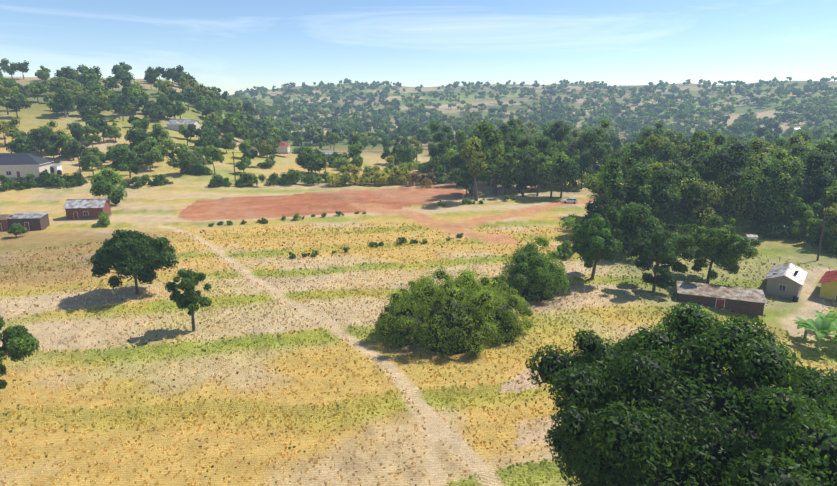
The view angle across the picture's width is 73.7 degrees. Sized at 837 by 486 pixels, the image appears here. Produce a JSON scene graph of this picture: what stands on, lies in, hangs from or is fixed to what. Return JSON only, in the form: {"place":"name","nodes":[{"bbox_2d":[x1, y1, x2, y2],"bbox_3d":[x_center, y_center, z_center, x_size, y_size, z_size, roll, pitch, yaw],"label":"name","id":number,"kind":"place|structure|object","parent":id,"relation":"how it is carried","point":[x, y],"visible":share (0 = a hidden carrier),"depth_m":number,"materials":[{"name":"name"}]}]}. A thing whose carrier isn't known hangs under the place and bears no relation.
{"place":"outdoors","nodes":[
{"label":"outdoors","id":0,"kind":"place"},
{"bbox_2d":[0,76,836,485],"bbox_3d":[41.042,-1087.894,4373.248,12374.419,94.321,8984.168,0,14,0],"label":"ground","id":1,"kind":"structure","parent":0,"point":[190,204],"depth_m":88.97,"materials":[{"name":"beige soil"}]},
{"bbox_2d":[0,214,12,230],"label":"house","id":2,"kind":"structure","parent":1,"relation":"on","point":[4,224],"depth_m":135.28,"materials":[{"name":"brick"}]},
{"bbox_2d":[0,153,53,178],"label":"bungalow","id":3,"kind":"object","parent":1,"relation":"on","point":[15,165],"visible":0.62,"depth_m":180.69,"materials":[{"name":"paint"}]},
{"bbox_2d":[8,212,49,230],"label":"house","id":4,"kind":"structure","parent":1,"relation":"on","point":[33,221],"depth_m":136.47,"materials":[{"name":"metal"}]},
{"bbox_2d":[50,163,62,173],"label":"outbuilding","id":5,"kind":"structure","parent":1,"relation":"on","point":[56,166],"depth_m":191.13,"materials":[{"name":"white paint"}]},
{"bbox_2d":[77,152,82,184],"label":"pole","id":6,"kind":"object","parent":1,"relation":"on","point":[79,165],"visible":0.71,"depth_m":178.81,"materials":[{"name":"brown wood"}]},
{"bbox_2d":[78,153,223,155],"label":"wires","id":7,"kind":"object","parent":6,"relation":"attached to","point":[150,155],"visible":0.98,"depth_m":186.14,"materials":[{"name":"black"}]},
{"bbox_2d":[63,198,111,219],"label":"brick cottage","id":8,"kind":"structure","parent":1,"relation":"on","point":[83,209],"depth_m":146.33,"materials":[{"name":"brick"}]},
{"bbox_2d":[166,119,200,130],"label":"white house","id":9,"kind":"structure","parent":1,"relation":"on","point":[173,124],"depth_m":266.58,"materials":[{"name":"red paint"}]},
{"bbox_2d":[233,152,235,179],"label":"pole","id":10,"kind":"object","parent":1,"relation":"on","point":[234,166],"visible":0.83,"depth_m":195.25,"materials":[{"name":"brown wood"}]},
{"bbox_2d":[234,147,460,152],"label":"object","id":11,"kind":"object","parent":10,"relation":"attached to","point":[346,152],"visible":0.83,"depth_m":209.77,"materials":[{"name":"black"}]},
{"bbox_2d":[237,140,290,153],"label":"red house","id":12,"kind":"structure","parent":1,"relation":"on","point":[283,147],"depth_m":275.77,"materials":[{"name":"red paint"}]},
{"bbox_2d":[313,151,334,158],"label":"house","id":13,"kind":"structure","parent":1,"relation":"on","point":[328,152],"depth_m":288.79,"materials":[{"name":"metal"}]},
{"bbox_2d":[0,155,682,258],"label":"hedges","id":14,"kind":"object","parent":1,"relation":"on","point":[399,174],"depth_m":188.72,"materials":[{"name":"green plant"}]},
{"bbox_2d":[0,167,760,389],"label":"trees","id":15,"kind":"object","parent":1,"relation":"on","point":[450,317],"depth_m":91.34,"materials":[{"name":"green plant"}]},
{"bbox_2d":[0,222,836,485],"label":"grass tufts","id":16,"kind":"object","parent":1,"relation":"on","point":[185,416],"visible":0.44,"depth_m":76.05,"materials":[{"name":"yellow plant"}]},
{"bbox_2d":[0,58,836,255],"bbox_3d":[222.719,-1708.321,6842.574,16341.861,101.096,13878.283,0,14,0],"label":"trees","id":17,"kind":"object","parent":1,"relation":"on","point":[662,169],"depth_m":226.13,"materials":[{"name":"green plant"}]},
{"bbox_2d":[562,198,576,203],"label":"white car","id":18,"kind":"object","parent":1,"relation":"on","point":[571,200],"visible":1,"depth_m":168.72,"materials":[{"name":"white paint"}]},
{"bbox_2d":[619,85,630,87],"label":"hill house","id":19,"kind":"structure","parent":1,"relation":"on","point":[624,86],"depth_m":1132.14,"materials":[{"name":"white paint"}]},
{"bbox_2d":[525,302,836,485],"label":"tree","id":20,"kind":"object","parent":1,"relation":"on","point":[639,408],"depth_m":32.23,"materials":[{"name":"green plant"}]},
{"bbox_2d":[677,281,767,315],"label":"open shed","id":21,"kind":"structure","parent":1,"relation":"on","point":[745,300],"depth_m":95.37,"materials":[{"name":"metal"}]},
{"bbox_2d":[746,234,757,245],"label":"privy","id":22,"kind":"structure","parent":1,"relation":"on","point":[752,236],"depth_m":129.27,"materials":[{"name":"grey metal"}]},
{"bbox_2d":[764,263,807,298],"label":"block house","id":23,"kind":"structure","parent":1,"relation":"on","point":[786,281],"depth_m":103.25,"materials":[{"name":"grey paint"}]},
{"bbox_2d":[792,296,798,301],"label":"water drum","id":24,"kind":"object","parent":1,"relation":"on","point":[795,299],"visible":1,"depth_m":100.59,"materials":[{"name":"black plastic"}]},
{"bbox_2d":[792,312,836,348],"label":"banana plants","id":25,"kind":"object","parent":1,"relation":"on","point":[821,325],"depth_m":82.57,"materials":[{"name":"green plant"}]},
{"bbox_2d":[816,215,827,260],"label":"pole","id":26,"kind":"object","parent":1,"relation":"on","point":[819,248],"visible":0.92,"depth_m":120.26,"materials":[{"name":"brown wood"}]},
{"bbox_2d":[818,270,836,301],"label":"yellow house","id":27,"kind":"structure","parent":1,"relation":"on","point":[828,282],"depth_m":101.68,"materials":[{"name":"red paint"}]},
{"bbox_2d":[0,0,836,94],"label":"sky","id":28,"kind":"structure","parent":0,"point":[230,46],"materials":[{"name":"blue"}]}
]}

